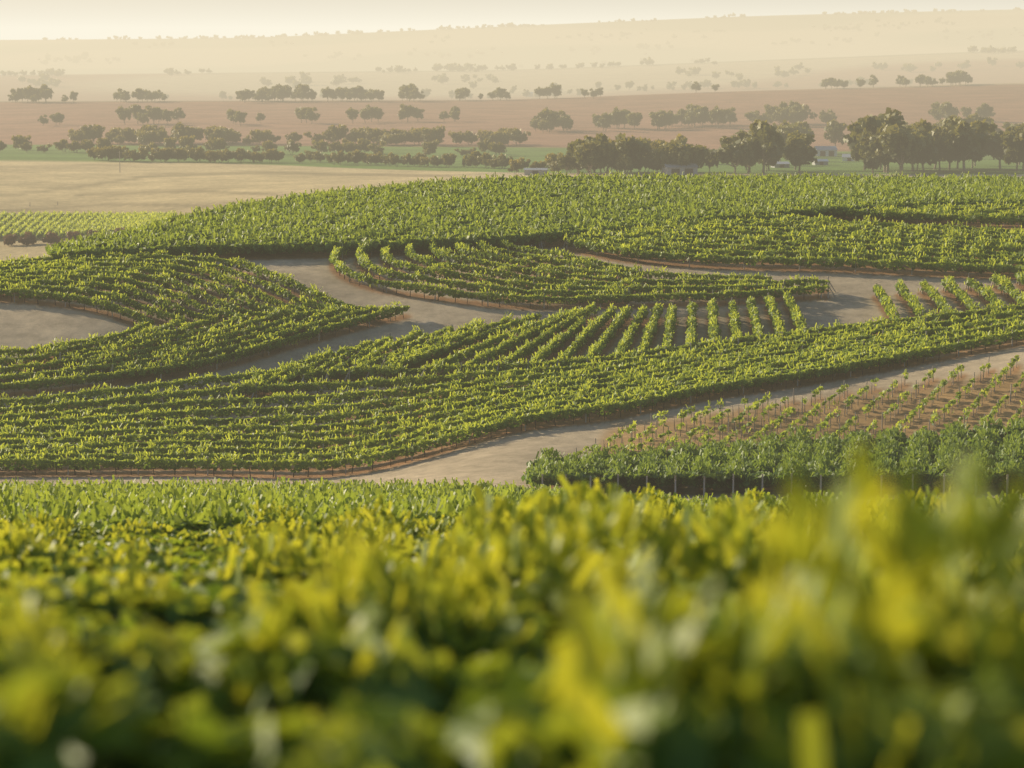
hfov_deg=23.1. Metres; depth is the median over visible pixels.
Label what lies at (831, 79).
gum tree
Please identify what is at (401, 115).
gum tree
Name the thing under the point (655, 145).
mallee tree
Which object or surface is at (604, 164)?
gum tree
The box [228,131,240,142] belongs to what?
mallee tree
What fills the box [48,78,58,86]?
tree
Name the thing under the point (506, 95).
gum tree
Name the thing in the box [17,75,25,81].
tree
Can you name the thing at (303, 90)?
gum tree
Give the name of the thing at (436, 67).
tree
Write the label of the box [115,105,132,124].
gum tree
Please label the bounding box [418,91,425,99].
gum tree
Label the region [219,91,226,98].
gum tree
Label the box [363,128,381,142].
mallee tree
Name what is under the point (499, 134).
mallee tree
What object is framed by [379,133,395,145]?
mallee tree
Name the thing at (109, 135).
mallee tree
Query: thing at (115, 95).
gum tree
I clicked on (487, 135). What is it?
mallee tree
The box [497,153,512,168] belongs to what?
mallee tree
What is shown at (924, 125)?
gum tree
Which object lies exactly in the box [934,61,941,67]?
tree
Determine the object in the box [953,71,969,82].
gum tree
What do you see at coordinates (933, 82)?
gum tree
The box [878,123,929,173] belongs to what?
gum tree
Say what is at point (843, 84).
gum tree
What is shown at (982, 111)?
gum tree
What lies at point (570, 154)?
gum tree
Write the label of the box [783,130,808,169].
gum tree
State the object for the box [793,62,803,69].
tree
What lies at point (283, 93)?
gum tree
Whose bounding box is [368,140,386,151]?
mallee tree
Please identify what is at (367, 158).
mallee tree
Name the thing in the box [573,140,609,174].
gum tree
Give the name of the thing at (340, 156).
mallee tree
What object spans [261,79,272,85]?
tree
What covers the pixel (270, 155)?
mallee tree
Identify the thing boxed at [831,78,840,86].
gum tree
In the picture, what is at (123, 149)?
mallee tree
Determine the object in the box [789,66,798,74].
tree
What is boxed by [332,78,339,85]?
tree
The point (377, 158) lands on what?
mallee tree
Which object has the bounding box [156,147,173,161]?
mallee tree
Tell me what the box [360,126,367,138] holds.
mallee tree
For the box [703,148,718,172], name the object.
gum tree
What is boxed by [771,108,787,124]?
gum tree
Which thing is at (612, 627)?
vine canopy
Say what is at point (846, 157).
house
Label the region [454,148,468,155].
mallee tree
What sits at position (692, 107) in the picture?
gum tree
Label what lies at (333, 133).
mallee tree
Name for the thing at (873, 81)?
gum tree
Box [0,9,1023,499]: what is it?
terrain ground
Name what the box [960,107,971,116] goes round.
gum tree
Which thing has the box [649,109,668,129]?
gum tree
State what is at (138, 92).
gum tree
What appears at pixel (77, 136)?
mallee tree
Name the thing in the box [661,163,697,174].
grey shed
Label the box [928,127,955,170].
gum tree
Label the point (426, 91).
gum tree
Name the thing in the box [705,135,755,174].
gum tree
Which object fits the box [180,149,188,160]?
mallee tree
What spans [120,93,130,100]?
gum tree
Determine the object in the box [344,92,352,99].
gum tree
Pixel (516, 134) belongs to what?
mallee tree
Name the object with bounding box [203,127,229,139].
mallee tree
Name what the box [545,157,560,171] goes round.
mallee tree
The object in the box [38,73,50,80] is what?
tree
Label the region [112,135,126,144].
mallee tree
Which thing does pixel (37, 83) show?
tree
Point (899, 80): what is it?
gum tree
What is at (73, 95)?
gum tree
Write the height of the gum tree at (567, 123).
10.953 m
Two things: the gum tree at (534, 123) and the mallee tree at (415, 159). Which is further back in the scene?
the gum tree at (534, 123)
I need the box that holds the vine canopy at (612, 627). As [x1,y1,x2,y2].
[0,431,1023,767]
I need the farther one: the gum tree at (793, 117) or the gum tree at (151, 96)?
the gum tree at (151, 96)
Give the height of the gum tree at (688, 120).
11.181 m
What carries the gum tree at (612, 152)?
on the terrain ground
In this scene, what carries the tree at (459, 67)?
on the terrain ground
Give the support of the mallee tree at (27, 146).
on the terrain ground
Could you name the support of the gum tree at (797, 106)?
on the terrain ground
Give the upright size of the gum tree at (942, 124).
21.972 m
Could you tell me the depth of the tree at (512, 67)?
5133.64 m
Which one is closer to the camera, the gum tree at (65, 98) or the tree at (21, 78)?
the gum tree at (65, 98)
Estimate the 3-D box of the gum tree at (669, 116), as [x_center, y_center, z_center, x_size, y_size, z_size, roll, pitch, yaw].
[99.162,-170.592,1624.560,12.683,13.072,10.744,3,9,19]
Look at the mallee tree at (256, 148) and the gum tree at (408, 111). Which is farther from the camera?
the gum tree at (408, 111)
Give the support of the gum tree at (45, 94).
on the terrain ground
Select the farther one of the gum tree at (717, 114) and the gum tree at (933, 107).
the gum tree at (933, 107)
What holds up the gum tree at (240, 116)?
on the terrain ground
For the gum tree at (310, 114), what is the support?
on the terrain ground
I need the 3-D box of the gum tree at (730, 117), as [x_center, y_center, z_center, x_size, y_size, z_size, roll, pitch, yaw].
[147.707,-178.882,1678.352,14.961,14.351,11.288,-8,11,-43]
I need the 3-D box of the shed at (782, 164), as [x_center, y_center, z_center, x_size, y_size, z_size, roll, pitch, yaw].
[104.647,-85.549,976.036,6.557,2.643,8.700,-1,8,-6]
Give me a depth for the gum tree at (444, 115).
1749.35 m
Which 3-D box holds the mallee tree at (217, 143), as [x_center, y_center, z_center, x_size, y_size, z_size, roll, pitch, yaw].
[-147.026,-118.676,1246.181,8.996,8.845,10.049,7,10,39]
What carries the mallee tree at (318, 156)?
on the terrain ground
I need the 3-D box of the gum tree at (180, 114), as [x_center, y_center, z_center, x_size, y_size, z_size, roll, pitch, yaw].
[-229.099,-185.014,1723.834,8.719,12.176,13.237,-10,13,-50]
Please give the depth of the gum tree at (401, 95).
2227.84 m
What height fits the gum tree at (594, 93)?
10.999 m
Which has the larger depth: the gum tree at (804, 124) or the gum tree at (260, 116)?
the gum tree at (260, 116)
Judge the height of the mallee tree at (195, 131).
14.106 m
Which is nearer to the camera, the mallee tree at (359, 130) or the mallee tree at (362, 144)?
the mallee tree at (362, 144)
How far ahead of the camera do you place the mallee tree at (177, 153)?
1105.68 m
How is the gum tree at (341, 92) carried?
on the terrain ground
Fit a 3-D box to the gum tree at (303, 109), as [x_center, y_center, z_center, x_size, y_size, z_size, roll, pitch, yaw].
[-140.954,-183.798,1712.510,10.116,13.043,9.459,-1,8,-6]
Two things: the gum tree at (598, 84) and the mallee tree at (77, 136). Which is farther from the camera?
the gum tree at (598, 84)
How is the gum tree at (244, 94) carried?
on the terrain ground
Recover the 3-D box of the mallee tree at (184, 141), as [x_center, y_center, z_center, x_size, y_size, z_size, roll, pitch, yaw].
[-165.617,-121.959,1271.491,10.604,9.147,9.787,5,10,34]
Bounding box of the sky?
[0,0,1023,39]
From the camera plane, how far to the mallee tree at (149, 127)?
1369.02 m
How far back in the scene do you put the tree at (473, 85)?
4043.39 m
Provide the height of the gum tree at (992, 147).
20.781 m
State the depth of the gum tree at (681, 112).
1677.12 m
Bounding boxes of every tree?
[0,140,6,150]
[10,88,22,101]
[11,135,31,148]
[12,92,19,102]
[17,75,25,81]
[19,142,32,150]
[22,85,39,102]
[27,78,35,84]
[29,94,37,102]
[33,78,40,86]
[36,143,51,151]
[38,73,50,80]
[38,114,48,124]
[40,79,50,85]
[40,84,53,93]
[40,87,52,102]
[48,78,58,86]
[49,112,60,122]
[53,79,60,86]
[53,139,69,150]
[54,114,64,123]
[61,95,68,101]
[65,141,82,152]
[67,130,82,141]
[68,128,78,141]
[69,91,78,102]
[79,124,104,142]
[80,139,95,149]
[85,147,97,159]
[94,146,111,160]
[96,137,111,147]
[105,132,115,143]
[109,127,126,136]
[109,145,121,160]
[110,151,116,160]
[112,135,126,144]
[113,92,120,99]
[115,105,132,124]
[115,145,128,160]
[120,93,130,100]
[120,127,136,142]
[122,146,146,161]
[129,104,146,123]
[131,88,145,101]
[134,125,154,144]
[136,112,148,123]
[136,130,151,143]
[136,152,146,160]
[140,124,158,130]
[140,130,156,145]
[142,150,162,161]
[143,90,156,101]
[145,105,162,124]
[145,141,157,151]
[150,147,171,161]
[152,129,166,145]
[156,90,162,99]
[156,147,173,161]
[162,109,173,124]
[163,137,176,148]
[170,148,185,161]
[171,107,185,122]
[171,124,189,140]
[173,122,203,139]
[178,135,197,147]
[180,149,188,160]
[187,146,206,161]
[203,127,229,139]
[203,140,214,150]
[205,126,218,139]
[205,150,223,161]
[208,137,229,149]
[215,148,229,162]
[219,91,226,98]
[219,126,232,140]
[224,150,232,161]
[226,109,235,123]
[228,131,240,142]
[229,113,237,124]
[230,131,241,143]
[230,147,251,162]
[234,111,247,125]
[238,89,250,102]
[242,134,251,143]
[249,129,268,144]
[250,145,260,151]
[251,151,265,162]
[255,113,265,122]
[256,89,267,99]
[257,129,271,142]
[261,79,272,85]
[261,140,277,151]
[264,148,278,162]
[268,84,292,101]
[268,134,280,143]
[270,86,282,101]
[273,151,284,162]
[284,139,301,154]
[285,76,294,85]
[285,132,302,142]
[290,91,299,100]
[292,80,301,88]
[293,153,306,162]
[294,84,308,100]
[295,84,311,101]
[295,106,304,122]
[299,71,309,79]
[299,107,312,122]
[301,75,311,80]
[301,78,312,84]
[303,131,325,141]
[304,107,320,123]
[304,149,314,161]
[307,89,316,99]
[311,139,327,152]
[311,151,327,162]
[321,86,333,99]
[324,124,348,142]
[325,152,335,163]
[328,138,348,151]
[330,91,337,100]
[330,150,346,164]
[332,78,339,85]
[334,76,342,82]
[335,87,345,98]
[342,141,358,152]
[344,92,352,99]
[345,107,359,121]
[345,130,361,143]
[345,151,353,162]
[347,77,356,83]
[348,149,364,164]
[349,87,360,100]
[349,127,364,131]
[350,85,361,100]
[350,129,364,142]
[353,138,374,152]
[354,86,367,100]
[357,92,364,99]
[359,108,370,122]
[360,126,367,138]
[361,153,372,164]
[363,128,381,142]
[365,90,376,99]
[366,104,377,121]
[366,154,376,163]
[367,143,383,153]
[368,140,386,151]
[368,151,382,164]
[372,107,383,121]
[372,132,386,143]
[375,89,384,99]
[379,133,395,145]
[380,152,393,164]
[384,128,404,144]
[389,132,405,144]
[390,155,401,165]
[392,130,410,144]
[395,65,403,73]
[397,110,405,121]
[398,90,405,99]
[400,83,418,101]
[400,104,415,121]
[400,153,412,166]
[406,128,423,143]
[408,89,419,101]
[411,107,424,121]
[411,152,426,164]
[412,127,424,141]
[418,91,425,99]
[419,156,428,165]
[420,125,445,143]
[421,88,431,96]
[421,139,438,152]
[422,148,430,155]
[427,155,440,167]
[431,75,437,81]
[432,64,442,71]
[437,75,448,82]
[439,110,449,118]
[440,153,456,167]
[448,65,455,71]
[448,131,463,144]
[449,106,460,120]
[450,111,459,119]
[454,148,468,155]
[455,88,465,95]
[455,91,463,100]
[456,64,463,70]
[460,87,469,96]
[461,130,480,143]
[462,158,471,166]
[463,151,481,167]
[465,63,475,70]
[468,81,476,88]
[476,65,486,71]
[477,132,492,141]
[477,138,490,152]
[477,152,496,167]
[478,129,500,136]
[487,91,495,98]
[487,159,497,168]
[488,142,506,155]
[492,78,498,82]
[492,130,508,143]
[494,135,510,145]
[495,87,506,100]
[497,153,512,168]
[498,127,512,143]
[503,91,510,98]
[505,63,516,70]
[508,159,521,173]
[510,128,530,144]
[515,157,530,169]
[522,89,530,97]
[529,161,546,167]
[531,119,539,129]
[534,87,545,98]
[537,120,548,129]
[538,107,559,131]
[542,86,551,98]
[545,152,561,168]
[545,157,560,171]
[547,63,552,69]
[548,121,557,129]
[550,83,561,95]
[556,153,575,171]
[557,110,570,130]
[559,117,573,132]
[565,152,577,173]
[567,132,607,174]
[569,160,583,174]
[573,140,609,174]
[580,89,587,97]
[586,88,598,98]
[592,114,601,127]
[594,118,609,130]
[595,81,601,87]
[595,157,606,173]
[597,87,602,95]
[598,112,613,130]
[603,138,614,173]
[605,143,621,172]
[606,155,617,170]
[609,113,620,128]
[610,107,628,128]
[614,132,650,173]
[615,154,632,173]
[625,80,634,88]
[626,112,642,129]
[627,135,656,172]
[633,156,646,171]
[636,136,664,145]
[645,57,653,64]
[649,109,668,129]
[649,113,664,129]
[650,141,668,150]
[650,155,661,171]
[652,148,664,168]
[657,139,682,163]
[660,142,687,167]
[664,112,673,128]
[666,145,692,165]
[672,114,678,125]
[673,134,687,144]
[675,66,685,73]
[677,108,686,125]
[682,112,695,125]
[685,144,708,167]
[686,105,699,119]
[688,67,697,75]
[689,106,711,127]
[691,81,701,90]
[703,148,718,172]
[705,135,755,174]
[708,105,728,128]
[711,84,719,89]
[712,71,720,78]
[726,107,737,123]
[732,129,777,172]
[736,75,742,80]
[738,132,750,169]
[739,119,784,173]
[744,110,759,122]
[744,141,761,173]
[751,112,766,121]
[757,158,779,170]
[760,156,776,171]
[764,103,777,123]
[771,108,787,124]
[774,70,780,76]
[776,125,790,132]
[776,129,788,160]
[779,100,799,123]
[779,119,798,154]
[780,70,789,77]
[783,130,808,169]
[783,133,817,172]
[785,104,799,112]
[787,109,799,123]
[788,122,814,135]
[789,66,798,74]
[789,104,817,121]
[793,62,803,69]
[794,121,813,138]
[818,109,837,123]
[822,80,829,86]
[823,119,846,145]
[828,77,834,88]
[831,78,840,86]
[837,80,847,88]
[843,121,865,169]
[856,79,865,88]
[856,132,882,172]
[858,107,907,172]
[862,149,889,173]
[867,119,906,172]
[868,74,878,87]
[872,62,879,69]
[878,62,887,69]
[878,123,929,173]
[895,75,903,84]
[899,118,935,171]
[901,63,910,70]
[901,77,909,86]
[905,64,914,72]
[912,130,938,172]
[915,74,924,86]
[923,76,931,86]
[928,101,943,117]
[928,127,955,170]
[930,78,938,86]
[931,102,944,120]
[931,109,941,121]
[932,122,959,169]
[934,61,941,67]
[939,101,959,117]
[941,116,990,171]
[941,118,958,168]
[946,72,954,85]
[948,114,973,123]
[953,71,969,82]
[957,60,970,68]
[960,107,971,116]
[962,75,972,84]
[968,113,993,122]
[969,45,978,51]
[975,103,989,117]
[983,120,1019,168]
[987,57,997,65]
[1000,129,1023,171]
[1002,122,1021,133]
[1005,122,1023,164]
[1006,130,1023,170]
[1015,61,1023,67]
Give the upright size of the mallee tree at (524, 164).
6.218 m
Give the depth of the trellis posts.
277.07 m
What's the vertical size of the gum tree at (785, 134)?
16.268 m
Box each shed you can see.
[523,168,547,174]
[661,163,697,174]
[771,161,789,167]
[812,159,828,164]
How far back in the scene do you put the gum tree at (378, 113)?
1731.74 m
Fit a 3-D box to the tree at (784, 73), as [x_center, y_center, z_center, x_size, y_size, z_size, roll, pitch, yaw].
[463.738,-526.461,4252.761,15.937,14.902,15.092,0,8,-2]
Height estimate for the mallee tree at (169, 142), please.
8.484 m
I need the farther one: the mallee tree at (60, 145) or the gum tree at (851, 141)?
the mallee tree at (60, 145)
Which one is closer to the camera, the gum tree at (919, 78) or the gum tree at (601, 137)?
the gum tree at (601, 137)
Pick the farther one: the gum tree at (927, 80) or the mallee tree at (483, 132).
the gum tree at (927, 80)
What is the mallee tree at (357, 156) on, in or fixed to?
on the terrain ground
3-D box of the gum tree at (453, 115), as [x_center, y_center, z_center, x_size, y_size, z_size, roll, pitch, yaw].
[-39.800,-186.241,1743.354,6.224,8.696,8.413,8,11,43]
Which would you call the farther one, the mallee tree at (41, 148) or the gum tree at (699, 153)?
the mallee tree at (41, 148)
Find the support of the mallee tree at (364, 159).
on the terrain ground
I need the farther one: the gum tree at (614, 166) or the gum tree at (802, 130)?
the gum tree at (802, 130)
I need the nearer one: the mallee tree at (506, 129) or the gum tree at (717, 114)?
the mallee tree at (506, 129)
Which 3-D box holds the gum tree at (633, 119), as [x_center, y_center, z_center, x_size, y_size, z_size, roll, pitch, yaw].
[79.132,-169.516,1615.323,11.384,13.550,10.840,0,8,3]
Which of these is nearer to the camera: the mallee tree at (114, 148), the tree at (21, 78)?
the mallee tree at (114, 148)
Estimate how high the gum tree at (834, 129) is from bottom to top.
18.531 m
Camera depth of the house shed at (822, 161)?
1017.91 m
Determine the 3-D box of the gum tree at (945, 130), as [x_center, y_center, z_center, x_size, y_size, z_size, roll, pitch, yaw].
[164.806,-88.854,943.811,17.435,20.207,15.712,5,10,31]
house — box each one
[814,146,837,155]
[842,154,853,160]
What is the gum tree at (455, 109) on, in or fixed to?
on the terrain ground
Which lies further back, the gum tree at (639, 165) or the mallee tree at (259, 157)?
the mallee tree at (259, 157)
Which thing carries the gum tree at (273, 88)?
on the terrain ground
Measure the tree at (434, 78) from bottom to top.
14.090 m
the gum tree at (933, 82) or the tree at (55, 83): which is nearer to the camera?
the gum tree at (933, 82)
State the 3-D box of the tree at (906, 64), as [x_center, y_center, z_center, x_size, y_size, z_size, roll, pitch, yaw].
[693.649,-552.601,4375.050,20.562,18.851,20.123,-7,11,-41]
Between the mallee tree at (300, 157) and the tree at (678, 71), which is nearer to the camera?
the mallee tree at (300, 157)
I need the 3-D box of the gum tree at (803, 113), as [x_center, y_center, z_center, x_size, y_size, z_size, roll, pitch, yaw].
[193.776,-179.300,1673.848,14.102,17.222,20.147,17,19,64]
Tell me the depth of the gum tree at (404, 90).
2200.86 m
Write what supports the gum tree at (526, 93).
on the terrain ground
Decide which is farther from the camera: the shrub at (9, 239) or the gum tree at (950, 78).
the gum tree at (950, 78)
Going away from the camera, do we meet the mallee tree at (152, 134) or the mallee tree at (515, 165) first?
the mallee tree at (515, 165)
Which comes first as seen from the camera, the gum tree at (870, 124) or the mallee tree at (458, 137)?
the gum tree at (870, 124)
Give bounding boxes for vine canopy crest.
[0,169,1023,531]
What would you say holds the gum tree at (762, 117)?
on the terrain ground
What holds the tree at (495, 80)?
on the terrain ground
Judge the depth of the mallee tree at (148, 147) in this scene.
1212.81 m
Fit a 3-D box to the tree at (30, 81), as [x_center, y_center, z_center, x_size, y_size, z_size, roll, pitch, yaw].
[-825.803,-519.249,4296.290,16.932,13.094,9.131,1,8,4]
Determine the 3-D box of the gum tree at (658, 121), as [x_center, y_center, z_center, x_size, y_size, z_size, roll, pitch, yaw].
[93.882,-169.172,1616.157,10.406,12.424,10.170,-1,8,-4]
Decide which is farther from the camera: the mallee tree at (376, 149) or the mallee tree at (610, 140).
the mallee tree at (376, 149)
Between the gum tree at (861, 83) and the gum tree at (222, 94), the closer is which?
the gum tree at (861, 83)
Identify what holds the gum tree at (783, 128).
on the terrain ground
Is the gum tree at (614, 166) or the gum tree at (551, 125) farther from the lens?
the gum tree at (551, 125)
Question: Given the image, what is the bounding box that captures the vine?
[0,199,1023,491]
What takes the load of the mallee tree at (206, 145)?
on the terrain ground
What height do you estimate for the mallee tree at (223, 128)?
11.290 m
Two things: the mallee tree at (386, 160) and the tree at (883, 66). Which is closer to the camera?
the mallee tree at (386, 160)
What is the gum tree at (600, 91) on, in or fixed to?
on the terrain ground
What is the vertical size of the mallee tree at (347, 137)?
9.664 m
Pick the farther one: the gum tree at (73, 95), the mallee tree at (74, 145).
the gum tree at (73, 95)
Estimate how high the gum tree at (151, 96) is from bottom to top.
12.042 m
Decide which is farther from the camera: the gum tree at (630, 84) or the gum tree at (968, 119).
the gum tree at (630, 84)
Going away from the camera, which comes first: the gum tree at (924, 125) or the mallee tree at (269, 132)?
the gum tree at (924, 125)
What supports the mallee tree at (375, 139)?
on the terrain ground
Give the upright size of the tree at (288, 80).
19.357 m
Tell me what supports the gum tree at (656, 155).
on the terrain ground
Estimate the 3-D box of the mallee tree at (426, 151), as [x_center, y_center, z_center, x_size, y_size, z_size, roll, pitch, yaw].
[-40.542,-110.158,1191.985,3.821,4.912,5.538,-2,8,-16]
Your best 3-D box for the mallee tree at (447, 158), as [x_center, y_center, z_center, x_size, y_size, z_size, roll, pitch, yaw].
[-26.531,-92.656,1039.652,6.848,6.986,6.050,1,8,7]
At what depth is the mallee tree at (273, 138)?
1382.33 m
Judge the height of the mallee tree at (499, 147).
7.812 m
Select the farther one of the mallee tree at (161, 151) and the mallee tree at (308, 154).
the mallee tree at (308, 154)
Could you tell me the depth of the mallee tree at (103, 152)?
1105.42 m
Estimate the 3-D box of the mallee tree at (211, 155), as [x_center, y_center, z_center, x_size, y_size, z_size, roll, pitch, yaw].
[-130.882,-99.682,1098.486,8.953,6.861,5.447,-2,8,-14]
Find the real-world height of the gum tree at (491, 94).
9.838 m
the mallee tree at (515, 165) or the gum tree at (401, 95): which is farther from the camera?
the gum tree at (401, 95)
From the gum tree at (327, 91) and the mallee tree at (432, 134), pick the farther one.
the gum tree at (327, 91)
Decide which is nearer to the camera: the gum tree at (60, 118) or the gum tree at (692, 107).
the gum tree at (692, 107)
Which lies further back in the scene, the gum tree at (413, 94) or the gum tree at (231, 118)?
the gum tree at (413, 94)
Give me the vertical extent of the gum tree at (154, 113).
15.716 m
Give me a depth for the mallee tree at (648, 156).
904.09 m
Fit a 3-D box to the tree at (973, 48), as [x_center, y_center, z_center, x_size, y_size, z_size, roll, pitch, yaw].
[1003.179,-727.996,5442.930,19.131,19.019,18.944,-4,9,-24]
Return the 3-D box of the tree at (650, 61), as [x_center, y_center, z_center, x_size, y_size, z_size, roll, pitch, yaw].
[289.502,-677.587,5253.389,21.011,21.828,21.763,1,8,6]
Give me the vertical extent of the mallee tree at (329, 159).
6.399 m
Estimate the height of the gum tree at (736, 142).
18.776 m
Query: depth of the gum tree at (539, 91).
2280.79 m
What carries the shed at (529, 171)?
on the terrain ground
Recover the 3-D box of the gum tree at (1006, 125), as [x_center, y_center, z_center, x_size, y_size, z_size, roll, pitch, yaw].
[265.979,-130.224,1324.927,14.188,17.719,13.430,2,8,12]
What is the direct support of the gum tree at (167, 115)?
on the terrain ground
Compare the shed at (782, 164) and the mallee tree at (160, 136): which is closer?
the shed at (782, 164)
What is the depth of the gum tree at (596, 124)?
1597.91 m
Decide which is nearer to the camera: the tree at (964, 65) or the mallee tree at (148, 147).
the mallee tree at (148, 147)
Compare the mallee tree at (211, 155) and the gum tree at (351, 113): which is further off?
the gum tree at (351, 113)
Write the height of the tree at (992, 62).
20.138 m
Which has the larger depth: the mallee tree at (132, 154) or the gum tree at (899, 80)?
the gum tree at (899, 80)
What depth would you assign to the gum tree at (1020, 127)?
1033.43 m
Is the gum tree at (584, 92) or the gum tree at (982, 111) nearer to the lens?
the gum tree at (982, 111)
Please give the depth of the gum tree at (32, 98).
2126.05 m
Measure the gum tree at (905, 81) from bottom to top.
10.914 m
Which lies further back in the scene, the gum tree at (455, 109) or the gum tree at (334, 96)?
the gum tree at (334, 96)
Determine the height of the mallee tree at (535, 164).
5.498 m
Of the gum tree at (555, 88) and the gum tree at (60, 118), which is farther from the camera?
the gum tree at (555, 88)
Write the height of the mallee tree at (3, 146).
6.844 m
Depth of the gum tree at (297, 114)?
1715.50 m
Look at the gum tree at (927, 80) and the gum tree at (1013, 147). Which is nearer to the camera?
the gum tree at (1013, 147)
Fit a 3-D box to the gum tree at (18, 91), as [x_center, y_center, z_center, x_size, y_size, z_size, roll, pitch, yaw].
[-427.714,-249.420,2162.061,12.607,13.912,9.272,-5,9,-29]
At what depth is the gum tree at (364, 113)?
1721.95 m
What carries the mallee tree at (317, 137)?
on the terrain ground
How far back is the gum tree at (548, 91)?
2283.61 m
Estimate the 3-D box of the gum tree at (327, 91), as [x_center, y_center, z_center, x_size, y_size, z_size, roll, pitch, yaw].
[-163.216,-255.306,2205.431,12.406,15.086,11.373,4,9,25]
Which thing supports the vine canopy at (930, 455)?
on the terrain ground
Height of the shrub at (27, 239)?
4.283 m
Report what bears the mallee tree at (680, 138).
on the terrain ground
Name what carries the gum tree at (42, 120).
on the terrain ground
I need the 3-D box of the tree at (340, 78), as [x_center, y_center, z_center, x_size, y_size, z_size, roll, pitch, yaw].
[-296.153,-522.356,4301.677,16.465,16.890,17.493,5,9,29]
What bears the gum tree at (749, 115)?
on the terrain ground
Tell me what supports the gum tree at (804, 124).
on the terrain ground
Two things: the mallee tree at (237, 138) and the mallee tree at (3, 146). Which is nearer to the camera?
the mallee tree at (3, 146)
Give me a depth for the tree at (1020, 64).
4437.29 m
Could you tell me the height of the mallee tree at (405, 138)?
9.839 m
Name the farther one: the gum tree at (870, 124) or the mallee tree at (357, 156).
the mallee tree at (357, 156)
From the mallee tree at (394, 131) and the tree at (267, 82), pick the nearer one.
the mallee tree at (394, 131)
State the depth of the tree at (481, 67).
5124.28 m
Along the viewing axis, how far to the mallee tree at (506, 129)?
1376.72 m
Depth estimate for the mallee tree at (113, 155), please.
1107.26 m
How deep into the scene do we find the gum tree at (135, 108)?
1704.27 m
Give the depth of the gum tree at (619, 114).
1624.48 m
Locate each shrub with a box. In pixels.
[3,233,16,245]
[18,231,36,245]
[42,231,60,243]
[66,231,82,239]
[87,229,97,236]
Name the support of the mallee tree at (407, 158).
on the terrain ground
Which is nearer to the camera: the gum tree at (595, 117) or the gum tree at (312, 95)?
the gum tree at (595, 117)
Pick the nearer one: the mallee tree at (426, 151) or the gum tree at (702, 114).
the mallee tree at (426, 151)
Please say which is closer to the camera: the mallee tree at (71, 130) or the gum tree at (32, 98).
the mallee tree at (71, 130)
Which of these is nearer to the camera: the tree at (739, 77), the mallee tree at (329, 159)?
the mallee tree at (329, 159)
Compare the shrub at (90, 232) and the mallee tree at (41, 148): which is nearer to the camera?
the shrub at (90, 232)
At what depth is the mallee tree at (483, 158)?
1020.40 m
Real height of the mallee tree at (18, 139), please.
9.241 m
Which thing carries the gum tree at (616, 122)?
on the terrain ground
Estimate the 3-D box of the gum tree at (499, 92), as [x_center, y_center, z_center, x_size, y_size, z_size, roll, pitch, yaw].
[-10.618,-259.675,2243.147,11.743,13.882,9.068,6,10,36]
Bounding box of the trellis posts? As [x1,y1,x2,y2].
[2,204,1022,496]
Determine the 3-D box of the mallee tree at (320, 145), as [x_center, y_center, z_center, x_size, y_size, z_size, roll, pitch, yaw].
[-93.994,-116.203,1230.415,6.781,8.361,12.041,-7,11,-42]
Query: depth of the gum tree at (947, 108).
1709.86 m
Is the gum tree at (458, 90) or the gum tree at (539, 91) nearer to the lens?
the gum tree at (458, 90)
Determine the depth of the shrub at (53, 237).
663.84 m
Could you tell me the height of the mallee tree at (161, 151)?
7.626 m
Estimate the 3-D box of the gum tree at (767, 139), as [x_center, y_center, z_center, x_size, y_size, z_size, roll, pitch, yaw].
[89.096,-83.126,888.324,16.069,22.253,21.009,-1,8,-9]
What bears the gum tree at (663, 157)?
on the terrain ground
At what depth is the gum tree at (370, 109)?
1734.00 m
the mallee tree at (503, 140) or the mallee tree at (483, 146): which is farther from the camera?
the mallee tree at (503, 140)
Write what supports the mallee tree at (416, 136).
on the terrain ground
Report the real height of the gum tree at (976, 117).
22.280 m
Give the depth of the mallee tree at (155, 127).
1390.24 m
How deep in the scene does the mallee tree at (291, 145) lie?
1222.17 m
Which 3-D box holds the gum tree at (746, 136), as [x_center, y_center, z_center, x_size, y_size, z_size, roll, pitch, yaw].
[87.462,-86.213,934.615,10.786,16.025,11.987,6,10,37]
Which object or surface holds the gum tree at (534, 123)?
on the terrain ground
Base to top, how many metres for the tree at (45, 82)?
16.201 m
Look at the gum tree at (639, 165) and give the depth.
898.47 m
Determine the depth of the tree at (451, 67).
5125.72 m
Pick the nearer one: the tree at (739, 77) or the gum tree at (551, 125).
the gum tree at (551, 125)
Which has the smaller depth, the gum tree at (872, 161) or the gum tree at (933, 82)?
the gum tree at (872, 161)
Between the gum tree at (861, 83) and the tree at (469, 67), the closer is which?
the gum tree at (861, 83)
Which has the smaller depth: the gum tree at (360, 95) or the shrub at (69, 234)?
the shrub at (69, 234)
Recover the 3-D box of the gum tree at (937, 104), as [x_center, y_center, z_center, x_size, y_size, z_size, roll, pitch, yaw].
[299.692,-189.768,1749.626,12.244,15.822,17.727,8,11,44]
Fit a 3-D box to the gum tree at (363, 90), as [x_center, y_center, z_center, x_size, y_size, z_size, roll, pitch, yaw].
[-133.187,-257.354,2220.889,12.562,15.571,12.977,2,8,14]
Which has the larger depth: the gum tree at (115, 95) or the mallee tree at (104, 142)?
the gum tree at (115, 95)
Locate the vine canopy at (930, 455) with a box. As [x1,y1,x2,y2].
[521,417,1023,490]
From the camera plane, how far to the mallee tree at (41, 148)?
1220.17 m
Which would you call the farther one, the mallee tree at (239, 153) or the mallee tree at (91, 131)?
the mallee tree at (91, 131)
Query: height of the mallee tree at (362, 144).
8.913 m
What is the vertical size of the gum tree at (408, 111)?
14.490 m
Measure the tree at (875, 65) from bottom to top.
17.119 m
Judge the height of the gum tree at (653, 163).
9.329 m
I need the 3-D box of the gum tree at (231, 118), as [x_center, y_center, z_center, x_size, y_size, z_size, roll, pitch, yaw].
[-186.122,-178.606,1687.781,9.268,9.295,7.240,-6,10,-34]
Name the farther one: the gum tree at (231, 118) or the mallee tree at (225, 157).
the gum tree at (231, 118)
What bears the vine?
on the terrain ground
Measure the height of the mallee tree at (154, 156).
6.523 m
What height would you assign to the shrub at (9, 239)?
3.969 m

